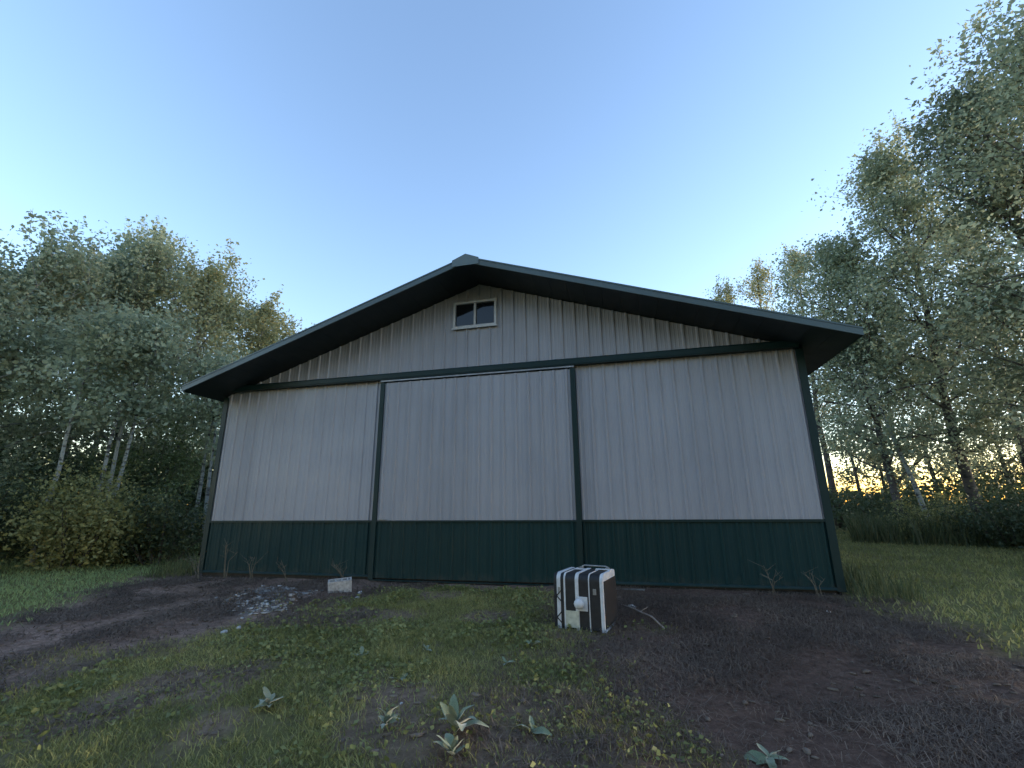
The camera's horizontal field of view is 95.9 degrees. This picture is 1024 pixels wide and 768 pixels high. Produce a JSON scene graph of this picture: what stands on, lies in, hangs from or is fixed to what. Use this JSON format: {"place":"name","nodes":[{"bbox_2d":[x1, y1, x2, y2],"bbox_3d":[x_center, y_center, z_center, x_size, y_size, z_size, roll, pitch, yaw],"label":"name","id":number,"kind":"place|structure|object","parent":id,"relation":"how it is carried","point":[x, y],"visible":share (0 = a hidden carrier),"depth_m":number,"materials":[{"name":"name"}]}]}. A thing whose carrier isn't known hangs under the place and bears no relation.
{"place":"outdoors","nodes":[
{"label":"outdoors","id":0,"kind":"place"},
{"bbox_2d":[0,542,199,630],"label":"grass","id":1,"kind":"structure","parent":0,"point":[62,577],"depth_m":8.56,"materials":[{"name":"green plant"}]},
{"bbox_2d":[141,551,199,578],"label":"tall grass","id":2,"kind":"structure","parent":0,"point":[173,571],"depth_m":9.00,"materials":[{"name":"green plant"}]},
{"bbox_2d":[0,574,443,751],"bbox_3d":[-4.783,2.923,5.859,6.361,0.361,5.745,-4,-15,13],"label":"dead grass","id":3,"kind":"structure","parent":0,"point":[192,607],"depth_m":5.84,"materials":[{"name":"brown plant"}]},
{"bbox_2d":[0,506,1023,767],"bbox_3d":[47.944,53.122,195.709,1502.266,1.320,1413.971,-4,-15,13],"label":"ground","id":4,"kind":"structure","parent":0,"point":[818,740],"depth_m":3.65,"materials":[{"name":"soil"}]},
{"bbox_2d":[0,263,54,457],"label":"aspen tree","id":5,"kind":"object","parent":4,"relation":"on","point":[14,398],"visible":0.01,"depth_m":16.38,"materials":[{"name":"green plant"}]},
{"bbox_2d":[0,446,71,569],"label":"shrub","id":6,"kind":"object","parent":4,"relation":"on","point":[4,500],"visible":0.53,"depth_m":10.09,"materials":[{"name":"green plant"}]},
{"bbox_2d":[1,290,84,490],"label":"aspen tree","id":7,"kind":"object","parent":4,"relation":"on","point":[36,399],"depth_m":17.54,"materials":[{"name":"green plant"}]},
{"bbox_2d":[0,412,116,559],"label":"shrub","id":8,"kind":"object","parent":4,"relation":"on","point":[34,466],"visible":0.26,"depth_m":11.89,"materials":[{"name":"green plant"}]},
{"bbox_2d":[0,225,131,494],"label":"aspen tree","id":9,"kind":"object","parent":4,"relation":"on","point":[44,268],"visible":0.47,"depth_m":13.29,"materials":[{"name":"green plant"}]},
{"bbox_2d":[0,447,163,575],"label":"shrub","id":10,"kind":"object","parent":4,"relation":"on","point":[65,554],"visible":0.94,"depth_m":9.97,"materials":[{"name":"green plant"}]},
{"bbox_2d":[4,284,169,566],"bbox_3d":[-10.761,0.878,11.090,3.029,6.786,2.992,-4,-15,13],"label":"young aspen","id":11,"kind":"object","parent":4,"relation":"on","point":[90,404],"visible":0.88,"depth_m":11.29,"materials":[{"name":"green plant"}]},
{"bbox_2d":[0,210,174,429],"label":"aspen tree","id":12,"kind":"object","parent":4,"relation":"on","point":[12,291],"visible":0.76,"depth_m":12.23,"materials":[{"name":"green plant"}]},
{"bbox_2d":[0,217,205,548],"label":"aspen tree","id":13,"kind":"object","parent":4,"relation":"on","point":[106,281],"visible":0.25,"depth_m":15.22,"materials":[{"name":"green plant"}]},
{"bbox_2d":[1,437,210,562],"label":"shrub","id":14,"kind":"object","parent":4,"relation":"on","point":[136,480],"visible":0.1,"depth_m":13.47,"materials":[{"name":"green plant"}]},
{"bbox_2d":[0,411,215,546],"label":"undergrowth","id":15,"kind":"object","parent":4,"relation":"on","point":[148,435],"visible":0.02,"depth_m":16.57,"materials":[{"name":"green plant"}]},
{"bbox_2d":[2,209,230,484],"bbox_3d":[-12.736,-0.435,15.774,7.129,11.710,6.307,6,-16,-25],"label":"aspen tree","id":16,"kind":"object","parent":4,"relation":"on","point":[155,250],"visible":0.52,"depth_m":15.68,"materials":[{"name":"green plant"}]},
{"bbox_2d":[65,294,178,477],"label":"aspen tree","id":17,"kind":"object","parent":4,"relation":"on","point":[95,433],"visible":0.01,"depth_m":19.38,"materials":[{"name":"green plant"}]},
{"bbox_2d":[51,474,205,568],"bbox_3d":[-9.157,3.326,11.323,2.765,2.122,3.358,-4,-15,13],"label":"shrub","id":18,"kind":"object","parent":4,"relation":"on","point":[128,530],"visible":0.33,"depth_m":10.74,"materials":[{"name":"green plant"}]},
{"bbox_2d":[65,309,200,562],"bbox_3d":[-10.175,1.045,12.030,2.690,6.931,2.945,-4,-15,13],"label":"young aspen","id":19,"kind":"object","parent":4,"relation":"on","point":[107,384],"visible":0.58,"depth_m":11.84,"materials":[{"name":"green plant"}]},
{"bbox_2d":[75,470,207,566],"bbox_3d":[-8.412,3.245,11.384,2.898,2.284,2.911,7,-17,-26],"label":"shrub","id":20,"kind":"object","parent":4,"relation":"on","point":[164,541],"visible":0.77,"depth_m":10.71,"materials":[{"name":"green plant"}]},
{"bbox_2d":[76,297,206,560],"bbox_3d":[-9.740,1.128,12.085,3.139,6.759,2.734,-4,-15,13],"label":"young aspen","id":21,"kind":"object","parent":4,"relation":"on","point":[154,335],"visible":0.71,"depth_m":12.43,"materials":[{"name":"green plant"}]},
{"bbox_2d":[65,391,217,535],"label":"sapling","id":22,"kind":"object","parent":4,"relation":"on","point":[184,457],"visible":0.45,"depth_m":13.91,"materials":[{"name":"green plant"}]},
{"bbox_2d":[83,293,211,559],"bbox_3d":[-10.322,1.154,12.369,3.072,6.877,2.607,-9,-17,30],"label":"young aspen","id":23,"kind":"object","parent":4,"relation":"on","point":[116,451],"visible":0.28,"depth_m":12.55,"materials":[{"name":"green plant"}]},
{"bbox_2d":[80,264,245,499],"bbox_3d":[-16.241,0.243,20.832,6.238,12.939,5.764,-4,-15,13],"label":"aspen tree","id":24,"kind":"object","parent":4,"relation":"on","point":[173,375],"visible":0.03,"depth_m":21.46,"materials":[{"name":"green plant"}]},
{"bbox_2d":[138,451,212,537],"bbox_3d":[-11.418,4.261,17.384,4.896,3.309,4.518,-8,-16,25],"label":"shrub","id":25,"kind":"object","parent":4,"relation":"on","point":[202,499],"visible":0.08,"depth_m":16.48,"materials":[{"name":"green plant"}]},
{"bbox_2d":[66,238,296,499],"bbox_3d":[-11.726,-0.253,16.851,6.196,11.836,7.129,2,-15,-8],"label":"aspen tree","id":26,"kind":"object","parent":4,"relation":"on","point":[212,275],"visible":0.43,"depth_m":17.53,"materials":[{"name":"green plant"}]},
{"bbox_2d":[181,553,203,579],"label":"dry weed","id":27,"kind":"object","parent":4,"relation":"on","point":[197,578],"visible":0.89,"depth_m":8.63,"materials":[{"name":"brown plant"}]},
{"bbox_2d":[163,347,231,554],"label":"young aspen","id":28,"kind":"object","parent":4,"relation":"on","point":[205,435],"visible":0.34,"depth_m":13.17,"materials":[{"name":"green plant"}]},
{"bbox_2d":[144,283,256,463],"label":"aspen tree","id":29,"kind":"object","parent":4,"relation":"on","point":[226,337],"visible":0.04,"depth_m":23.88,"materials":[{"name":"green plant"}]},
{"bbox_2d":[163,334,252,555],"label":"young aspen","id":30,"kind":"object","parent":4,"relation":"on","point":[225,360],"visible":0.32,"depth_m":13.21,"materials":[{"name":"green plant"}]},
{"bbox_2d":[223,541,237,578],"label":"dry weed","id":31,"kind":"object","parent":4,"relation":"on","point":[226,545],"visible":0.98,"depth_m":8.62,"materials":[{"name":"brown plant"}]},
{"bbox_2d":[160,284,314,487],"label":"aspen tree","id":32,"kind":"object","parent":4,"relation":"on","point":[263,314],"visible":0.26,"depth_m":19.21,"materials":[{"name":"green plant"}]},
{"bbox_2d":[212,315,290,353],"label":"aspen tree","id":33,"kind":"object","parent":4,"relation":"on","point":[265,333],"visible":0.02,"depth_m":24.87,"materials":[{"name":"green plant"}]},
{"bbox_2d":[245,557,260,580],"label":"dry weed","id":34,"kind":"object","parent":4,"relation":"on","point":[251,567],"visible":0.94,"depth_m":8.43,"materials":[{"name":"brown plant"}]},
{"bbox_2d":[254,687,282,707],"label":"mullein plant","id":35,"kind":"object","parent":4,"relation":"on","point":[267,700],"visible":0.98,"depth_m":3.38,"materials":[{"name":"green plant"}]},
{"bbox_2d":[223,585,323,619],"bbox_3d":[-3.464,3.023,6.496,1.296,0.196,1.857,2,-15,-8],"label":"ash rubble","id":36,"kind":"object","parent":4,"relation":"on","point":[264,603],"visible":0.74,"depth_m":6.29,"materials":[{"name":"grey stone"}]},
{"bbox_2d":[277,559,287,580],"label":"dry weed","id":37,"kind":"object","parent":4,"relation":"on","point":[282,570],"visible":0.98,"depth_m":8.26,"materials":[{"name":"brown plant"}]},
{"bbox_2d":[328,577,351,592],"bbox_3d":[-2.657,3.115,7.135,0.344,0.180,0.180,1,-7,-20],"label":"concrete block","id":38,"kind":"object","parent":4,"relation":"on","point":[342,584],"depth_m":7.07,"materials":[{"name":"grey concrete"}]},
{"bbox_2d":[332,558,347,577],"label":"dry weed","id":39,"kind":"object","parent":4,"relation":"on","point":[340,569],"visible":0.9,"depth_m":7.96,"materials":[{"name":"brown plant"}]},
{"bbox_2d":[352,646,367,656],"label":"mullein plant","id":40,"kind":"object","parent":4,"relation":"on","point":[361,650],"visible":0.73,"depth_m":4.42,"materials":[{"name":"green plant"}]},
{"bbox_2d":[0,583,720,767],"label":"ground weeds","id":41,"kind":"object","parent":4,"relation":"on","point":[35,710],"visible":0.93,"depth_m":3.96,"materials":[{"name":"green plant"}]},
{"bbox_2d":[0,583,748,767],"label":"grass","id":42,"kind":"structure","parent":4,"relation":"on","point":[407,656],"depth_m":3.71,"materials":[{"name":"green plant"}]},
{"bbox_2d":[5,585,748,767],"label":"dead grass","id":43,"kind":"structure","parent":4,"relation":"on","point":[354,703],"depth_m":3.36,"materials":[{"name":"plant"}]},
{"bbox_2d":[377,706,399,728],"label":"mullein plant","id":44,"kind":"object","parent":4,"relation":"on","point":[388,718],"visible":0.97,"depth_m":3.00,"materials":[{"name":"green plant"}]},
{"bbox_2d":[389,673,407,680],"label":"mullein plant","id":45,"kind":"object","parent":4,"relation":"on","point":[404,676],"visible":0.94,"depth_m":3.77,"materials":[{"name":"green plant"}]},
{"bbox_2d":[434,733,464,756],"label":"mullein plant","id":46,"kind":"object","parent":4,"relation":"on","point":[451,744],"visible":0.98,"depth_m":2.65,"materials":[{"name":"green plant"}]},
{"bbox_2d":[440,694,488,732],"bbox_3d":[-0.340,2.078,2.887,0.319,0.188,0.250,-12,-19,37],"label":"mullein plant","id":47,"kind":"object","parent":4,"relation":"on","point":[452,714],"visible":0.98,"depth_m":2.88,"materials":[{"name":"green plant"}]},
{"bbox_2d":[502,656,514,664],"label":"mullein plant","id":48,"kind":"object","parent":4,"relation":"on","point":[504,660],"visible":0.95,"depth_m":4.08,"materials":[{"name":"green plant"}]},
{"bbox_2d":[0,578,1023,767],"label":"soil clods","id":49,"kind":"object","parent":4,"relation":"on","point":[707,718],"visible":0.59,"depth_m":3.73,"materials":[{"name":"brown soil"}]},
{"bbox_2d":[181,254,863,594],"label":"barn","id":50,"kind":"structure","parent":4,"relation":"on","point":[466,419],"depth_m":7.99,"materials":[{"name":"beige metal"}]},
{"bbox_2d":[452,298,496,329],"bbox_3d":[-0.711,-1.333,8.906,0.910,0.568,0.110,-4,-15,13],"label":"window","id":51,"kind":"structure","parent":50,"relation":"in","point":[476,313],"depth_m":8.91,"materials":[{"name":"plastic"}]},
{"bbox_2d":[368,365,583,585],"bbox_3d":[-0.697,1.546,8.073,3.733,3.590,0.110,-4,-15,13],"label":"sliding door","id":52,"kind":"structure","parent":50,"relation":"in","point":[477,478],"depth_m":8.02,"materials":[{"name":"beige metal"}]},
{"bbox_2d":[525,640,539,644],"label":"mullein plant","id":53,"kind":"object","parent":4,"relation":"on","point":[528,641],"visible":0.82,"depth_m":4.53,"materials":[{"name":"green plant"}]},
{"bbox_2d":[514,715,551,735],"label":"mullein plant","id":54,"kind":"object","parent":4,"relation":"on","point":[541,729],"visible":0.97,"depth_m":2.91,"materials":[{"name":"green plant"}]},
{"bbox_2d":[554,564,617,632],"bbox_3d":[0.843,2.439,5.309,0.588,0.622,0.656,-7,-16,24],"label":"striped box","id":55,"kind":"object","parent":4,"relation":"on","point":[585,598],"visible":0.96,"depth_m":5.12,"materials":[{"name":"black plastic"}]},
{"bbox_2d":[621,604,664,628],"bbox_3d":[1.558,2.698,5.445,0.119,0.132,0.978,3,-15,-14],"label":"fallen branch","id":56,"kind":"object","parent":4,"relation":"on","point":[654,619],"visible":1,"depth_m":5.36,"materials":[{"name":"brown wood"}]},
{"bbox_2d":[703,274,744,304],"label":"aspen tree","id":57,"kind":"object","parent":4,"relation":"on","point":[726,292],"visible":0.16,"depth_m":26.18,"materials":[{"name":"green plant"}]},
{"bbox_2d":[749,560,780,594],"bbox_3d":[3.550,2.694,6.430,0.400,0.464,0.213,-15,-20,42],"label":"dry weed","id":58,"kind":"object","parent":4,"relation":"on","point":[770,579],"visible":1,"depth_m":6.41,"materials":[{"name":"brown plant"}]},
{"bbox_2d":[743,743,788,767],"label":"mullein plant","id":59,"kind":"object","parent":4,"relation":"on","point":[759,756],"visible":0.98,"depth_m":2.65,"materials":[{"name":"green plant"}]},
{"bbox_2d":[722,254,823,420],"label":"aspen tree","id":60,"kind":"object","parent":4,"relation":"on","point":[754,280],"visible":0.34,"depth_m":26.38,"materials":[{"name":"green plant"}]},
{"bbox_2d":[801,567,824,597],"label":"dry weed","id":61,"kind":"object","parent":4,"relation":"on","point":[812,581],"visible":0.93,"depth_m":6.26,"materials":[{"name":"brown plant"}]},
{"bbox_2d":[762,244,904,527],"bbox_3d":[14.688,-0.505,22.043,6.420,14.269,5.272,-4,-15,13],"label":"aspen tree","id":62,"kind":"object","parent":4,"relation":"on","point":[829,472],"visible":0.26,"depth_m":21.99,"materials":[{"name":"green plant"}]},
{"bbox_2d":[811,359,911,501],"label":"slender tree","id":63,"kind":"object","parent":4,"relation":"on","point":[848,480],"visible":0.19,"depth_m":24.13,"materials":[{"name":"green plant"}]},
{"bbox_2d":[810,350,920,504],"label":"slender tree","id":64,"kind":"object","parent":4,"relation":"on","point":[881,478],"visible":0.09,"depth_m":25.30,"materials":[{"name":"green plant"}]},
{"bbox_2d":[808,297,932,520],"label":"leaning aspen","id":65,"kind":"object","parent":4,"relation":"on","point":[905,464],"visible":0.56,"depth_m":15.99,"materials":[{"name":"green plant"}]},
{"bbox_2d":[740,217,1022,523],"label":"aspen tree","id":66,"kind":"object","parent":4,"relation":"on","point":[837,277],"visible":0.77,"depth_m":16.09,"materials":[{"name":"green plant"}]},
{"bbox_2d":[831,484,936,533],"bbox_3d":[12.796,4.224,15.995,3.453,2.108,3.100,-4,-15,13],"label":"shrub","id":67,"kind":"object","parent":4,"relation":"on","point":[860,508],"visible":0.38,"depth_m":16.32,"materials":[{"name":"green plant"}]},
{"bbox_2d":[844,333,925,515],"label":"slender tree","id":68,"kind":"object","parent":4,"relation":"on","point":[900,463],"visible":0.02,"depth_m":26.66,"materials":[{"name":"green plant"}]},
{"bbox_2d":[840,551,931,602],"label":"tall grass","id":69,"kind":"structure","parent":4,"relation":"on","point":[877,584],"depth_m":6.30,"materials":[{"name":"green plant"}]},
{"bbox_2d":[758,109,1023,522],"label":"aspen tree","id":70,"kind":"object","parent":4,"relation":"on","point":[874,178],"visible":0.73,"depth_m":16.50,"materials":[{"name":"green plant"}]},
{"bbox_2d":[847,293,984,512],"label":"slender tree","id":71,"kind":"object","parent":4,"relation":"on","point":[930,471],"visible":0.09,"depth_m":23.03,"materials":[{"name":"green plant"}]},
{"bbox_2d":[828,470,1023,530],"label":"undergrowth","id":72,"kind":"object","parent":4,"relation":"on","point":[955,489],"visible":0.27,"depth_m":17.77,"materials":[{"name":"green plant"}]},
{"bbox_2d":[869,468,1002,542],"bbox_3d":[12.565,3.694,13.938,2.946,2.191,3.485,-4,-15,13],"label":"shrub","id":73,"kind":"object","parent":4,"relation":"on","point":[909,505],"visible":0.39,"depth_m":13.53,"materials":[{"name":"green plant"}]},
{"bbox_2d":[870,198,1023,489],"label":"aspen tree","id":74,"kind":"object","parent":4,"relation":"on","point":[1020,454],"visible":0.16,"depth_m":18.42,"materials":[{"name":"green plant"}]},
{"bbox_2d":[878,0,1023,425],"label":"aspen tree","id":75,"kind":"object","parent":4,"relation":"on","point":[1000,52],"visible":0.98,"depth_m":11.73,"materials":[{"name":"green plant"}]},
{"bbox_2d":[881,345,1021,496],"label":"slender tree","id":76,"kind":"object","parent":4,"relation":"on","point":[940,473],"visible":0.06,"depth_m":24.51,"materials":[{"name":"green plant"}]},
{"bbox_2d":[882,2,1023,444],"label":"aspen tree","id":77,"kind":"object","parent":4,"relation":"on","point":[997,208],"visible":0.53,"depth_m":13.48,"materials":[{"name":"green plant"}]},
{"bbox_2d":[922,472,1023,550],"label":"shrub","id":78,"kind":"object","parent":4,"relation":"on","point":[965,516],"visible":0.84,"depth_m":11.86,"materials":[{"name":"green plant"}]},
{"bbox_2d":[922,302,1023,509],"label":"slender tree","id":79,"kind":"object","parent":4,"relation":"on","point":[1002,460],"visible":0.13,"depth_m":20.65,"materials":[{"name":"green plant"}]},
{"bbox_2d":[945,280,1023,476],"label":"slender tree","id":80,"kind":"object","parent":4,"relation":"on","point":[996,395],"visible":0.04,"depth_m":22.15,"materials":[{"name":"green plant"}]},
{"bbox_2d":[974,472,1023,532],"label":"shrub","id":81,"kind":"object","parent":4,"relation":"on","point":[1020,508],"visible":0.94,"depth_m":11.31,"materials":[{"name":"green plant"}]},
{"bbox_2d":[0,0,1023,504],"label":"sky","id":82,"kind":"structure","parent":0,"point":[353,151],"materials":[{"name":"blue"}]},
{"bbox_2d":[836,530,1023,657],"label":"grass","id":83,"kind":"structure","parent":0,"point":[1004,586],"depth_m":7.98,"materials":[{"name":"green plant"}]},
{"bbox_2d":[839,510,1023,548],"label":"tall grass","id":84,"kind":"structure","parent":0,"point":[868,529],"depth_m":13.10,"materials":[{"name":"green plant"}]}
]}

